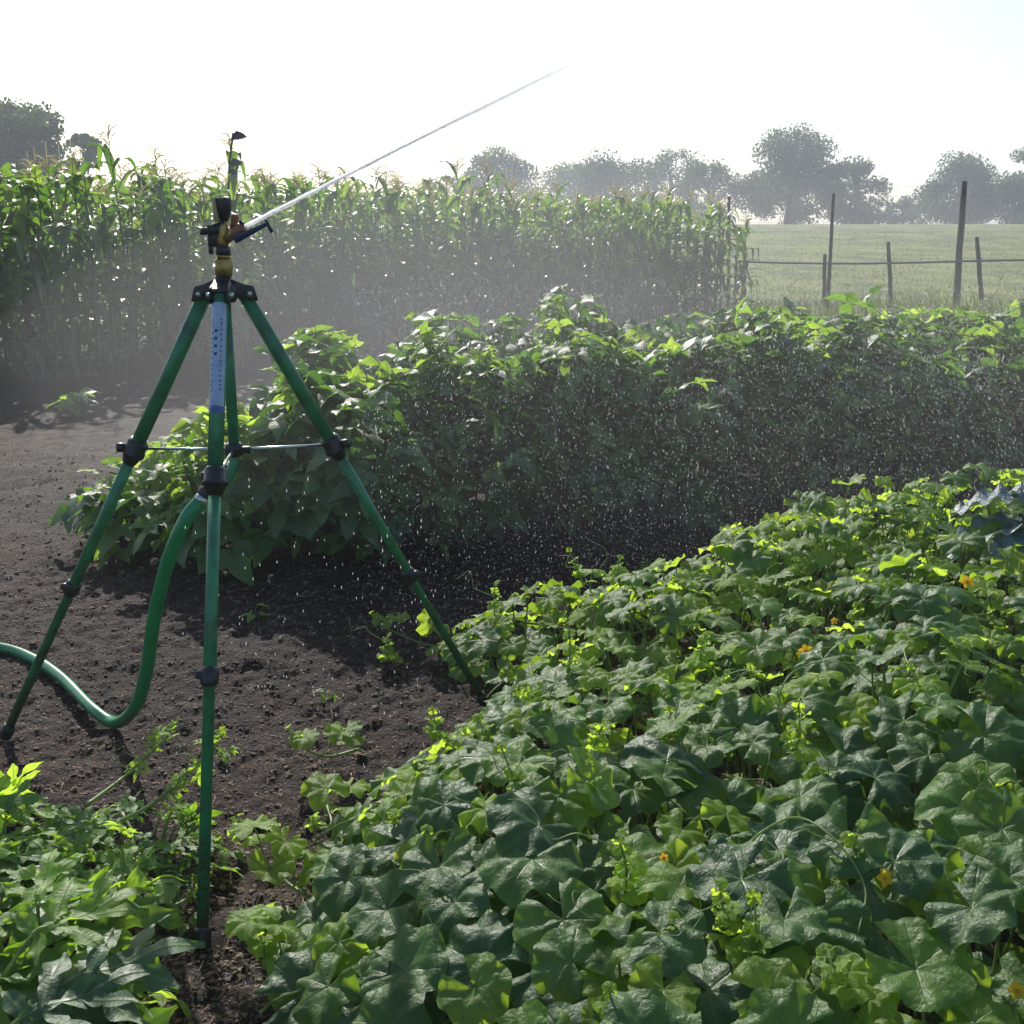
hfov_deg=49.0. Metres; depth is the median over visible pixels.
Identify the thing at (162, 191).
maize plant
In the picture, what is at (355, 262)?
maize plant
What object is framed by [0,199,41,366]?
maize plant
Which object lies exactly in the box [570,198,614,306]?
maize plant
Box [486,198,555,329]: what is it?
maize plant
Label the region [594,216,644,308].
maize plant
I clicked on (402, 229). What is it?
maize plant
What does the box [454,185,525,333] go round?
maize plant
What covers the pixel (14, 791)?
watermelon plant
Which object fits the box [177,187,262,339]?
maize plant
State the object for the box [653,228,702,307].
maize plant
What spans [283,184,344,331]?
maize plant
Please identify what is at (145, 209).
maize plant
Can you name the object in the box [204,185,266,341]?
maize plant
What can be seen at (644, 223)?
maize plant
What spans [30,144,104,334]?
maize plant
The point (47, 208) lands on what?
maize plant
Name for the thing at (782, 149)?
deciduous tree
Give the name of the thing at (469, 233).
maize plant
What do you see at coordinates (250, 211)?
maize plant
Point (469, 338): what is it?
bean plant
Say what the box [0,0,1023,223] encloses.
sky
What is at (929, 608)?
melon plant
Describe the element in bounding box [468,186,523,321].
maize plant
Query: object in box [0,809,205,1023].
watermelon plant
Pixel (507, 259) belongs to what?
maize plant
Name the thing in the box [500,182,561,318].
maize plant
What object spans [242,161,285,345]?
maize plant
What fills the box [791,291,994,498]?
bean plant
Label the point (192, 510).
garden hose
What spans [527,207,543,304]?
maize plant
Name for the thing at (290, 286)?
maize plant
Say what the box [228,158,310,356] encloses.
maize plant
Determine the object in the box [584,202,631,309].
maize plant
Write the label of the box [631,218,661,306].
maize plant
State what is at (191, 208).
maize plant
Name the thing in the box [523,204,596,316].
maize plant
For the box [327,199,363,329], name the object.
maize plant
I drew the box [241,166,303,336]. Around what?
maize plant
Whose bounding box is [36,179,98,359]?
maize plant
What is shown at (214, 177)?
maize plant
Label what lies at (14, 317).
maize plant
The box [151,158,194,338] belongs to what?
maize plant
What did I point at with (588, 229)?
maize plant
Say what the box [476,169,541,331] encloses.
maize plant
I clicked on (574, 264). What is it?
maize plant
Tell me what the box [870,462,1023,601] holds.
melon plant
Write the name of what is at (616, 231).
maize plant
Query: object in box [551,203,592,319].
maize plant
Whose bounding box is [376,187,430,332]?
maize plant
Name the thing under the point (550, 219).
maize plant
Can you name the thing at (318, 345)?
bean plant
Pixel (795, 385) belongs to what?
bean plant
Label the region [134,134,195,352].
maize plant
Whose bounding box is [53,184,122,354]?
maize plant
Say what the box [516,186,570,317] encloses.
maize plant
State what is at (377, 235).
maize plant
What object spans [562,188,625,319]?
maize plant
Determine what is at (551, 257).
maize plant
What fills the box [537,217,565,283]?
maize plant
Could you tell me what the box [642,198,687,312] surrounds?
maize plant
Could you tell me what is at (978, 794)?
melon plant
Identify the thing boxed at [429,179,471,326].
maize plant
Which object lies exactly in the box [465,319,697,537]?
bean plant
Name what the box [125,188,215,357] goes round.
maize plant
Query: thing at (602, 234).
maize plant
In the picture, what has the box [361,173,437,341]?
maize plant
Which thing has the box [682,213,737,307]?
maize plant
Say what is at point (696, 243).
maize plant
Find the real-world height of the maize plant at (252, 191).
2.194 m
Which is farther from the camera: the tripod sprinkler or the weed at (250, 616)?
the weed at (250, 616)
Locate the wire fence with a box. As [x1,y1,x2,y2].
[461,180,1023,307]
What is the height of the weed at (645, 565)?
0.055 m
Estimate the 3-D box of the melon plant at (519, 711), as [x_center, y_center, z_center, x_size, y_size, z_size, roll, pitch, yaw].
[-0.088,0.570,2.736,1.181,0.573,1.276,-7,16,-25]
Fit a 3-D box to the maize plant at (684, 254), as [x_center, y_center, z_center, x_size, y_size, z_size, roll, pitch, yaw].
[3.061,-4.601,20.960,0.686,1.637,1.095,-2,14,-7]
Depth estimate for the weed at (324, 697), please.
3.65 m
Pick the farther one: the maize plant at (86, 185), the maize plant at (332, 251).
the maize plant at (332, 251)
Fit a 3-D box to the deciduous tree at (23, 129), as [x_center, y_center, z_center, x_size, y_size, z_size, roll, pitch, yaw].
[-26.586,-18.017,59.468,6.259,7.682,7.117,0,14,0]
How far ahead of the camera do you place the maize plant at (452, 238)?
16.68 m
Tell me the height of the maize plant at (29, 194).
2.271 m
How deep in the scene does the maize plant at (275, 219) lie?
13.45 m
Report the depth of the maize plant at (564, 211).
19.65 m
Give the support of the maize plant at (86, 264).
on the ground at (34, 425)
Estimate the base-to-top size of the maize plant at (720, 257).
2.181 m
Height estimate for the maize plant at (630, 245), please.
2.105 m
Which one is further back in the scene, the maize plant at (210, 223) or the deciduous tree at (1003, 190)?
the deciduous tree at (1003, 190)
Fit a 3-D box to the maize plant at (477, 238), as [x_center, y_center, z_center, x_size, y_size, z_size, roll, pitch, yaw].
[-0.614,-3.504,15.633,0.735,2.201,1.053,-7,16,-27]
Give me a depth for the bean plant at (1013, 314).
7.21 m
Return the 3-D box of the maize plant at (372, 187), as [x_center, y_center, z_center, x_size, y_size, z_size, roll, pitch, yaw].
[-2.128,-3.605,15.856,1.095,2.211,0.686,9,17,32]
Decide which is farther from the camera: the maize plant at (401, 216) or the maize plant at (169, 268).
the maize plant at (401, 216)
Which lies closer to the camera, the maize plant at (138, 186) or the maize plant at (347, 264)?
the maize plant at (138, 186)
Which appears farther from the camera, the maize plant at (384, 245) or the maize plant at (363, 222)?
the maize plant at (384, 245)
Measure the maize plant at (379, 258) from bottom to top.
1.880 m
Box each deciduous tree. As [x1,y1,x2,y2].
[0,96,76,195]
[65,133,102,181]
[416,175,468,208]
[458,145,542,219]
[512,158,590,202]
[563,147,667,212]
[634,148,711,221]
[669,156,754,223]
[736,122,850,223]
[814,155,894,223]
[876,195,927,223]
[909,150,1005,223]
[986,147,1023,223]
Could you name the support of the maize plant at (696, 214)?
on the ground at (34, 425)
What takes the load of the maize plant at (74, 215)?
on the ground at (34, 425)
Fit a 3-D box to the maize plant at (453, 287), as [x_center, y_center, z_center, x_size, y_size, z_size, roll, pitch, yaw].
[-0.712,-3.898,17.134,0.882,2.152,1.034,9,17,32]
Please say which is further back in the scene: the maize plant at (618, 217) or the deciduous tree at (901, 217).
the deciduous tree at (901, 217)
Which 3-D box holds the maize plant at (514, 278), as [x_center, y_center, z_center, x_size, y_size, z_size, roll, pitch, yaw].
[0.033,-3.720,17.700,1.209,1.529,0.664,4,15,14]
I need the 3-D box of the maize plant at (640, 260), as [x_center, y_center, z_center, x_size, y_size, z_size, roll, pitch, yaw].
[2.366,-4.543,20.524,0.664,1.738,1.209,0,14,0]
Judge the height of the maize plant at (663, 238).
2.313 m
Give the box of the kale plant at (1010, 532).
[946,481,1023,576]
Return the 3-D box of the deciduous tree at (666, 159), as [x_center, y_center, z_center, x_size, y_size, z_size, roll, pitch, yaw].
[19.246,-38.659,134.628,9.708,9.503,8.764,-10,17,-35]
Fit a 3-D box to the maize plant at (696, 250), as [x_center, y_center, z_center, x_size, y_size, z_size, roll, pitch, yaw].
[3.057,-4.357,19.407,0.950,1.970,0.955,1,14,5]
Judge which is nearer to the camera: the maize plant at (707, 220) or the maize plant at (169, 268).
the maize plant at (169, 268)
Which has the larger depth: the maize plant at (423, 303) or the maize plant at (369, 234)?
the maize plant at (423, 303)
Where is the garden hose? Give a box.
[0,498,204,728]
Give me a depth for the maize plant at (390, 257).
17.05 m
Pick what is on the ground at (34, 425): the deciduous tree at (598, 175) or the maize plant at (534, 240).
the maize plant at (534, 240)
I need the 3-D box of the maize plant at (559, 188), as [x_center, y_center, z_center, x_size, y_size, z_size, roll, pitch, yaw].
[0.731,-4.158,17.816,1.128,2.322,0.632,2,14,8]
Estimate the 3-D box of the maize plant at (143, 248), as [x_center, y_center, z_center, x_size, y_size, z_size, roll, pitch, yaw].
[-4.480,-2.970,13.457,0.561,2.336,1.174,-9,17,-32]
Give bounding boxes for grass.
[679,284,1023,326]
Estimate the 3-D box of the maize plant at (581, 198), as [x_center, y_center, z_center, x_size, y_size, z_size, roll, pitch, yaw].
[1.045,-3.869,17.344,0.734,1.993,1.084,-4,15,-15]
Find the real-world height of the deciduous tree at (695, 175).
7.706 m
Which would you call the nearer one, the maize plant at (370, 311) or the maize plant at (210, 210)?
the maize plant at (210, 210)
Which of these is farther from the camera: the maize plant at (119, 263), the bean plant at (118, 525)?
the maize plant at (119, 263)
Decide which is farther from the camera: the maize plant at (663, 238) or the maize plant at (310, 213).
the maize plant at (663, 238)
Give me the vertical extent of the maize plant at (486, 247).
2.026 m
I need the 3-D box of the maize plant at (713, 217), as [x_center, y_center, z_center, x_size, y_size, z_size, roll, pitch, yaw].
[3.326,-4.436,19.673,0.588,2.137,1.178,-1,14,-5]
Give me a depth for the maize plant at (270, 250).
13.18 m
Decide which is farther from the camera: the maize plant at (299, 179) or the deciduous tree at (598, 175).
the deciduous tree at (598, 175)
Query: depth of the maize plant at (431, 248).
15.71 m
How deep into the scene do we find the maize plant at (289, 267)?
15.05 m
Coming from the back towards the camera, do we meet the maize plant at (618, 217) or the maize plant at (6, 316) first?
the maize plant at (618, 217)
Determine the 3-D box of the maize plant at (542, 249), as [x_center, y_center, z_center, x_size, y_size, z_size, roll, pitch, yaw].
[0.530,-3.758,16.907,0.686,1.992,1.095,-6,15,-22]
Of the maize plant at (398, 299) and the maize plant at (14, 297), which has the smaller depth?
the maize plant at (14, 297)
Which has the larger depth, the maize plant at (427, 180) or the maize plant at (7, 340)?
the maize plant at (427, 180)
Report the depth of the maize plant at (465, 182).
16.04 m
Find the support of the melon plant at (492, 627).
on the ground at (34, 425)
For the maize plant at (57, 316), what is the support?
on the ground at (34, 425)
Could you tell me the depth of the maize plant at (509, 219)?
16.10 m
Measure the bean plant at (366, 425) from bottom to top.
0.982 m
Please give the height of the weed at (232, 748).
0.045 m
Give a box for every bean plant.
[48,440,201,569]
[112,406,326,585]
[147,402,257,494]
[224,350,481,565]
[240,322,385,459]
[349,293,510,479]
[377,321,588,542]
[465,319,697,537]
[471,284,630,481]
[579,310,728,450]
[593,327,783,531]
[663,296,819,474]
[693,295,884,516]
[762,285,916,421]
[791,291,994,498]
[883,307,1023,496]
[884,297,998,380]
[959,298,1023,390]
[980,333,1023,488]
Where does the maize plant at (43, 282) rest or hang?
on the ground at (34, 425)
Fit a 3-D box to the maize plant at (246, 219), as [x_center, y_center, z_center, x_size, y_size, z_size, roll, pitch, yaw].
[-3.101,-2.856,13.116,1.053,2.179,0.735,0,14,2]
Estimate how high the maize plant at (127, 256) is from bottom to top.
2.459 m
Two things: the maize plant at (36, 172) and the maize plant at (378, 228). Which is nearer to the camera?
the maize plant at (36, 172)
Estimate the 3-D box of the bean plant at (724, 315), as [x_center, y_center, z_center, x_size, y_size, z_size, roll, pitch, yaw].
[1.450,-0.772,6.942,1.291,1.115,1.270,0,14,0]
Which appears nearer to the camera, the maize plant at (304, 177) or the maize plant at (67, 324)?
the maize plant at (67, 324)
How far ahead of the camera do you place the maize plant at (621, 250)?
19.90 m
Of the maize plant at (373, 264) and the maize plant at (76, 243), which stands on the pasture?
the maize plant at (373, 264)
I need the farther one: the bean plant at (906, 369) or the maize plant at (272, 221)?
the maize plant at (272, 221)
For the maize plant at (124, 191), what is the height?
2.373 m
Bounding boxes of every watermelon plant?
[0,760,119,912]
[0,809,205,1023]
[15,717,244,915]
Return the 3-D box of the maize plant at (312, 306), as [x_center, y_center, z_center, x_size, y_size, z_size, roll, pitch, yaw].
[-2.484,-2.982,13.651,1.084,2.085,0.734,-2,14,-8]
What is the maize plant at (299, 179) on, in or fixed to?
on the ground at (34, 425)
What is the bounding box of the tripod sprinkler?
[0,197,488,948]
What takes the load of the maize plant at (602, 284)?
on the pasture
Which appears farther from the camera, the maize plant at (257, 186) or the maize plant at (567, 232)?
the maize plant at (567, 232)
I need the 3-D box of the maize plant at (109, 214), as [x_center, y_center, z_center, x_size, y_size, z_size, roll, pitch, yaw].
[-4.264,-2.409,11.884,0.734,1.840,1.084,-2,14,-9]
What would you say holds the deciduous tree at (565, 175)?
on the pasture
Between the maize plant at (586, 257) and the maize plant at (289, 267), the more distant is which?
the maize plant at (586, 257)
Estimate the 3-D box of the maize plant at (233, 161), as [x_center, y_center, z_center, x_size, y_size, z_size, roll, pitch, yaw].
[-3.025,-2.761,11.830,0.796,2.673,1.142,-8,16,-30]
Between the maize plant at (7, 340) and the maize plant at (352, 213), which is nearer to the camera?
the maize plant at (7, 340)
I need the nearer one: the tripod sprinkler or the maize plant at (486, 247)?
the tripod sprinkler
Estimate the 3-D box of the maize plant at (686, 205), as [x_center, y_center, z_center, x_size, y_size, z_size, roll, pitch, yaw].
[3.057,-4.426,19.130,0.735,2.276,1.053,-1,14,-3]
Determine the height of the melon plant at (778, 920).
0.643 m
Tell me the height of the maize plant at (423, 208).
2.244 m
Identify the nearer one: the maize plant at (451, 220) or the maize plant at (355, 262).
the maize plant at (355, 262)
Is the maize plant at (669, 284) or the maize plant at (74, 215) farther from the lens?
the maize plant at (669, 284)
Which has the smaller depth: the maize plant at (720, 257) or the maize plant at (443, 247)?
the maize plant at (443, 247)
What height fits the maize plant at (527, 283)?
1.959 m
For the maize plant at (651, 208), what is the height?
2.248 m
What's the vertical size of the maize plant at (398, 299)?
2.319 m
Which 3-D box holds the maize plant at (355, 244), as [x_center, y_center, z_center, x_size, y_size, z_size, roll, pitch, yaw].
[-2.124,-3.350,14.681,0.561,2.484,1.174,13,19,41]
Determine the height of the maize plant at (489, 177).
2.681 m
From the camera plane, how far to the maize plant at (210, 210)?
13.96 m
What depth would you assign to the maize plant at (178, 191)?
12.44 m
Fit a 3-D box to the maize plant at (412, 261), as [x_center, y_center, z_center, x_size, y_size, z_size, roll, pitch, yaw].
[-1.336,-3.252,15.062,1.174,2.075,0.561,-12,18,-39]
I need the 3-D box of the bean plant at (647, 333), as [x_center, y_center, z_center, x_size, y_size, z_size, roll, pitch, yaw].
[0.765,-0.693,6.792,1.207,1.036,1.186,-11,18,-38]
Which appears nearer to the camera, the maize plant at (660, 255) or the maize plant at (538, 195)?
the maize plant at (538, 195)
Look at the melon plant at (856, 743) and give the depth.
2.51 m
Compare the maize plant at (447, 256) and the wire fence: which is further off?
the wire fence
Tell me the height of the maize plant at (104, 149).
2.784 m
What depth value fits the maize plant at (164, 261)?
12.80 m
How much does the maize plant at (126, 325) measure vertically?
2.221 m
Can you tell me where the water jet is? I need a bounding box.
[244,39,615,228]
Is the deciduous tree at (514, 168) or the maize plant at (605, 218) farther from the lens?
the deciduous tree at (514, 168)
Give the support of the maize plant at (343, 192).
on the ground at (34, 425)
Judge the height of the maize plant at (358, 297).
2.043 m
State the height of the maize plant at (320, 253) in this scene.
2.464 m
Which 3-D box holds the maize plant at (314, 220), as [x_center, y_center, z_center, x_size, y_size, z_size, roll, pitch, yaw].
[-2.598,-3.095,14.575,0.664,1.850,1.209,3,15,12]
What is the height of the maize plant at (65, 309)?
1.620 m
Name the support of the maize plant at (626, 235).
on the ground at (34, 425)
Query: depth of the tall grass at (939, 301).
19.33 m
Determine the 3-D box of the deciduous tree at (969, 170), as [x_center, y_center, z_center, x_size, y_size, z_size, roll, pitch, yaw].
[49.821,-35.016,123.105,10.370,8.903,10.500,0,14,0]
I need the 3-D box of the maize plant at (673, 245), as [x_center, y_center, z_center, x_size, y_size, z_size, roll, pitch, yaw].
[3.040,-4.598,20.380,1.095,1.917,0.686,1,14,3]
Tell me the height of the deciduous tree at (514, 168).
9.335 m
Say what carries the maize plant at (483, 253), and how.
on the ground at (34, 425)
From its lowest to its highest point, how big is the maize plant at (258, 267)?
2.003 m
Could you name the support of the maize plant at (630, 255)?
on the ground at (34, 425)
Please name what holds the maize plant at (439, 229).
on the ground at (34, 425)
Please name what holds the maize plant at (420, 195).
on the ground at (34, 425)
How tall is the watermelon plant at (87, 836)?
0.410 m
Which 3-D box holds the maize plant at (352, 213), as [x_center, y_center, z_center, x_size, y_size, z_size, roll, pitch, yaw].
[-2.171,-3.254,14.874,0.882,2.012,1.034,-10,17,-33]
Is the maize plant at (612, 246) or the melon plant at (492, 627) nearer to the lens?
the melon plant at (492, 627)
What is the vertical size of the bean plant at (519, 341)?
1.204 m
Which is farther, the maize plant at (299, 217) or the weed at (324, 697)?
the maize plant at (299, 217)
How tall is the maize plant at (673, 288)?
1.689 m
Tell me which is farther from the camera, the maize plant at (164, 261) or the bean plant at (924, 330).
the maize plant at (164, 261)
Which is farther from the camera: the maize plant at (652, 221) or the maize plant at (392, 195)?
the maize plant at (652, 221)
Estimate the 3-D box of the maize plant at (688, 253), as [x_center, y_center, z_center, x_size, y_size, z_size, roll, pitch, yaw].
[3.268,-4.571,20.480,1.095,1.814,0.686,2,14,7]
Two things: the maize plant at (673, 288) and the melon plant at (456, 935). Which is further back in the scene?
the maize plant at (673, 288)
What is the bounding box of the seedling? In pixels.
[45,387,100,417]
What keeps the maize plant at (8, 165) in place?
on the ground at (34, 425)
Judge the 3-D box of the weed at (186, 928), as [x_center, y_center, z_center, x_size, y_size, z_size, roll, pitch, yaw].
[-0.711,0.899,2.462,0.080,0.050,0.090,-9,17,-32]
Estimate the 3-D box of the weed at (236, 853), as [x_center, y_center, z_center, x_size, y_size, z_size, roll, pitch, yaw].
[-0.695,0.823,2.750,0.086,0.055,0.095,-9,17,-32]
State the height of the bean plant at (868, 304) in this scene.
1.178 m
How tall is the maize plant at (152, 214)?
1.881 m
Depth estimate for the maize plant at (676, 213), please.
20.00 m
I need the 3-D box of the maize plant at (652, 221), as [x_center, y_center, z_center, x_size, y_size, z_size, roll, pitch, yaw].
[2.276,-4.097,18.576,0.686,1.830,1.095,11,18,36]
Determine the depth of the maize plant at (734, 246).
20.23 m
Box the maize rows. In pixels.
[0,164,639,344]
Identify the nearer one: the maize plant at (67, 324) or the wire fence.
the maize plant at (67, 324)
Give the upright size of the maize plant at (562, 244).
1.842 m
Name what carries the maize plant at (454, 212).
on the ground at (34, 425)
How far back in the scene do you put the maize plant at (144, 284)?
14.12 m
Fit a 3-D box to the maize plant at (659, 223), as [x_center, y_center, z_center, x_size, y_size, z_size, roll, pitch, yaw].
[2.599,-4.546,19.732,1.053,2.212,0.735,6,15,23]
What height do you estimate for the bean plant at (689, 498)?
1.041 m
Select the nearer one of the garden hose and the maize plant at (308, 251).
the garden hose
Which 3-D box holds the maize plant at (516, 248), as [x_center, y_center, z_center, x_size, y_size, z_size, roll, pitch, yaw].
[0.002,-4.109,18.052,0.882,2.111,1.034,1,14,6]
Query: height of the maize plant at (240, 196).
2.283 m
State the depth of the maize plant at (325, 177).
16.02 m
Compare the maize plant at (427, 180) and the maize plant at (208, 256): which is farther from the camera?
the maize plant at (427, 180)
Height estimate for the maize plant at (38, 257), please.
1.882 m
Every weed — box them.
[178,912,209,936]
[212,833,249,864]
[214,745,240,764]
[237,603,270,622]
[312,687,340,702]
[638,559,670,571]
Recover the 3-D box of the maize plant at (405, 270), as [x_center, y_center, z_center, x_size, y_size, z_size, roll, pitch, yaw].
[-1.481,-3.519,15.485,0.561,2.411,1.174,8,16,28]
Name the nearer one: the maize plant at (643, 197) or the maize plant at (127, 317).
the maize plant at (127, 317)
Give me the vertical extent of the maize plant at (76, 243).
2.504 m
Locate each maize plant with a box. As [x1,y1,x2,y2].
[0,142,112,374]
[0,168,62,370]
[0,172,46,381]
[0,174,44,372]
[0,178,71,355]
[0,179,61,382]
[0,189,83,377]
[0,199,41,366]
[0,230,35,357]
[0,231,23,354]
[1,170,59,362]
[2,151,78,370]
[2,162,53,359]
[2,190,60,357]
[6,216,105,368]
[8,147,87,378]
[14,174,113,343]
[17,180,83,344]
[24,164,125,367]
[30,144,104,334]
[31,161,147,372]
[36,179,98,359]
[41,162,141,365]
[46,176,130,342]
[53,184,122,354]
[62,136,124,373]
[63,110,181,370]
[65,193,153,370]
[67,168,152,362]
[71,214,145,328]
[79,171,142,356]
[82,152,168,355]
[86,190,142,338]
[97,192,188,366]
[98,190,153,337]
[101,173,203,368]
[101,188,193,342]
[102,156,165,363]
[108,149,192,361]
[112,166,170,353]
[119,161,193,356]
[123,187,199,344]
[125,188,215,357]
[129,148,215,362]
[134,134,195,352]
[139,171,206,339]
[148,162,212,355]
[149,181,243,361]
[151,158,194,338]
[158,164,215,363]
[159,159,256,344]
[165,193,245,329]
[165,218,214,350]
[169,176,215,354]
[170,198,214,335]
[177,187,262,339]
[178,149,270,345]
[182,117,277,369]
[185,178,260,325]
[191,187,260,336]
[196,163,287,346]
[202,172,293,358]
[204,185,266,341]
[206,202,287,351]
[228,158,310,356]
[232,158,293,316]
[232,163,305,340]
[233,224,260,328]
[235,210,293,344]
[237,188,304,336]
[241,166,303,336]
[241,203,331,345]
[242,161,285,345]
[246,188,294,335]
[249,162,310,346]
[250,182,330,331]
[257,188,307,335]
[260,178,352,336]
[269,189,334,321]
[274,153,355,340]
[275,162,322,327]
[276,165,330,343]
[276,174,332,322]
[277,170,334,327]
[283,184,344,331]
[290,200,333,325]
[291,176,341,320]
[291,181,338,324]
[293,189,372,341]
[302,161,338,318]
[303,167,388,349]
[308,157,375,342]
[310,182,366,332]
[320,183,402,346]
[320,196,383,335]
[322,176,390,332]
[323,203,376,329]
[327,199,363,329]
[328,170,386,347]
[332,193,397,340]
[335,179,392,333]
[338,162,407,340]
[343,196,406,345]
[345,162,424,344]
[346,187,379,325]
[354,184,411,320]
[357,181,421,338]
[357,204,394,329]
[359,206,411,318]
[360,214,417,326]
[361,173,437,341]
[368,195,429,333]
[370,170,433,341]
[373,175,423,334]
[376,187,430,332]
[378,206,459,327]
[379,181,421,304]
[381,189,454,342]
[391,173,441,336]
[393,187,439,331]
[393,194,454,330]
[394,178,445,320]
[399,191,472,338]
[405,180,436,308]
[405,197,452,312]
[406,168,484,325]
[406,179,475,331]
[408,216,441,311]
[419,176,470,305]
[422,204,470,325]
[425,207,456,326]
[426,180,475,309]
[428,193,493,331]
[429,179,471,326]
[431,147,493,323]
[436,183,489,317]
[437,196,490,327]
[439,178,505,330]
[439,196,504,330]
[440,189,482,321]
[442,183,482,312]
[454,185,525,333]
[454,211,506,323]
[457,199,521,332]
[458,179,502,329]
[459,152,513,328]
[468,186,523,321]
[475,191,506,316]
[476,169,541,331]
[486,176,540,329]
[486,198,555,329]
[488,189,537,322]
[488,191,538,306]
[492,189,553,316]
[497,179,563,329]
[497,181,553,317]
[499,201,553,333]
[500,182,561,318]
[500,229,539,317]
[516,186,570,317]
[521,192,538,318]
[523,198,574,325]
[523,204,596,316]
[527,193,583,317]
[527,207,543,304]
[527,208,574,318]
[535,181,592,314]
[535,217,586,304]
[537,211,587,314]
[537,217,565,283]
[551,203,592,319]
[552,208,587,311]
[557,202,596,315]
[559,200,581,303]
[559,216,608,307]
[562,186,603,319]
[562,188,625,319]
[565,193,600,302]
[567,194,614,319]
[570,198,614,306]
[573,193,618,316]
[574,193,618,315]
[581,197,626,322]
[582,189,630,313]
[584,185,636,314]
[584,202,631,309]
[586,179,630,322]
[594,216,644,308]
[596,191,658,321]
[597,188,650,320]
[600,206,634,309]
[603,192,649,321]
[608,202,629,312]
[611,179,643,315]
[613,204,656,314]
[621,196,679,314]
[621,208,665,319]
[622,188,672,310]
[624,188,666,318]
[628,207,681,317]
[629,215,657,302]
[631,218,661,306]
[639,176,683,316]
[642,191,692,313]
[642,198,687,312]
[644,216,705,313]
[646,197,682,309]
[646,202,709,313]
[649,192,689,318]
[652,193,692,311]
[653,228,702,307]
[655,205,702,310]
[661,225,688,291]
[662,215,713,303]
[671,183,716,313]
[671,206,718,312]
[671,209,723,311]
[671,210,718,307]
[679,187,735,310]
[679,214,723,311]
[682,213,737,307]
[688,202,725,312]
[691,200,746,309]
[692,218,732,302]
[711,201,742,308]
[712,224,756,306]
[712,224,772,305]
[724,216,759,306]
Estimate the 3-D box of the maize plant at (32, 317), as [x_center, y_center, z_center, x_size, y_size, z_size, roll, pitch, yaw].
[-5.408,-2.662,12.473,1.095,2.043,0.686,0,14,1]
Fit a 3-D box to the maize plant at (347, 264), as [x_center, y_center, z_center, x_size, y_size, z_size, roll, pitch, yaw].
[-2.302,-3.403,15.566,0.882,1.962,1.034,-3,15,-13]
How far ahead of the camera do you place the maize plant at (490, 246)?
17.59 m
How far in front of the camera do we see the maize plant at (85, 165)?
12.14 m
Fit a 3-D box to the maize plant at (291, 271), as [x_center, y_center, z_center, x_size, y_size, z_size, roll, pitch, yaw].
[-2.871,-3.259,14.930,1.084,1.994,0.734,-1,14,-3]
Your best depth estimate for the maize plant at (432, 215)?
15.02 m
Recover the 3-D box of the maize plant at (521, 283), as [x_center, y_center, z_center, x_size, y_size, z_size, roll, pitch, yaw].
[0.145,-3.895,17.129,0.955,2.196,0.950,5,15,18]
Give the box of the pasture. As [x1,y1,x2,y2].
[0,224,1023,332]
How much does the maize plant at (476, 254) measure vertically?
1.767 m
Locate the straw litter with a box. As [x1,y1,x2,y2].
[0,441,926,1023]
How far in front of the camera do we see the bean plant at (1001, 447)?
6.26 m
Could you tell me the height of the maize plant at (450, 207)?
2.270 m
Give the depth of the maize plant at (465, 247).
15.30 m
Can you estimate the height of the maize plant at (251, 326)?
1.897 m
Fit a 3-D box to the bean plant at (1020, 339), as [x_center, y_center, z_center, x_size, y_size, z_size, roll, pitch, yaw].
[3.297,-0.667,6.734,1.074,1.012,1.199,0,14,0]
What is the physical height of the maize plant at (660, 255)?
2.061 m
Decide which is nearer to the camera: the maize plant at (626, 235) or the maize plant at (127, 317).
the maize plant at (127, 317)
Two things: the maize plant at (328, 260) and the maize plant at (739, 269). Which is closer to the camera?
the maize plant at (328, 260)
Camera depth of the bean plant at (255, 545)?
4.94 m
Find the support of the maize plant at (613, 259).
on the ground at (34, 425)
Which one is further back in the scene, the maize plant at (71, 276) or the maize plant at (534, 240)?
the maize plant at (534, 240)
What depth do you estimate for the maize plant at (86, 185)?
11.62 m
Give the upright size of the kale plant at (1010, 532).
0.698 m
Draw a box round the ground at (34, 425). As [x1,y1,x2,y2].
[0,331,1023,1023]
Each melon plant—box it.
[225,731,680,1023]
[227,583,669,901]
[349,539,704,738]
[508,754,1023,1023]
[522,518,923,726]
[527,607,1023,885]
[605,471,972,630]
[784,460,1023,715]
[854,553,1023,753]
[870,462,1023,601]
[914,751,1023,969]
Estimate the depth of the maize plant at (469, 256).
17.11 m
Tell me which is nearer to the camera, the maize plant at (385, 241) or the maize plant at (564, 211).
the maize plant at (385, 241)
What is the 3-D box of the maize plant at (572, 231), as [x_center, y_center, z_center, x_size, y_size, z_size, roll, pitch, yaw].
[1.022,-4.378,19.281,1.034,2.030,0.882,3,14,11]
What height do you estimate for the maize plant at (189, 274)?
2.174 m
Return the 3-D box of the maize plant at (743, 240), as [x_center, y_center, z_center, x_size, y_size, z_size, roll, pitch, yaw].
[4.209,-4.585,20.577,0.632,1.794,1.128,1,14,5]
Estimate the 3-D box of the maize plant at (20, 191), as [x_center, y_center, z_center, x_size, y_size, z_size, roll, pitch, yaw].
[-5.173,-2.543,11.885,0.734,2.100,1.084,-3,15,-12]
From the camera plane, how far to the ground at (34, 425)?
4.33 m
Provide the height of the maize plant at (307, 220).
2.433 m
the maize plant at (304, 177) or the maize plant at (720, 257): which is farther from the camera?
the maize plant at (720, 257)
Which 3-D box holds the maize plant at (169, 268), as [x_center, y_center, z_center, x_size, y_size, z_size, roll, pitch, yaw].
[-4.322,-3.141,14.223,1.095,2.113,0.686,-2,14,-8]
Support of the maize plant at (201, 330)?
on the ground at (34, 425)

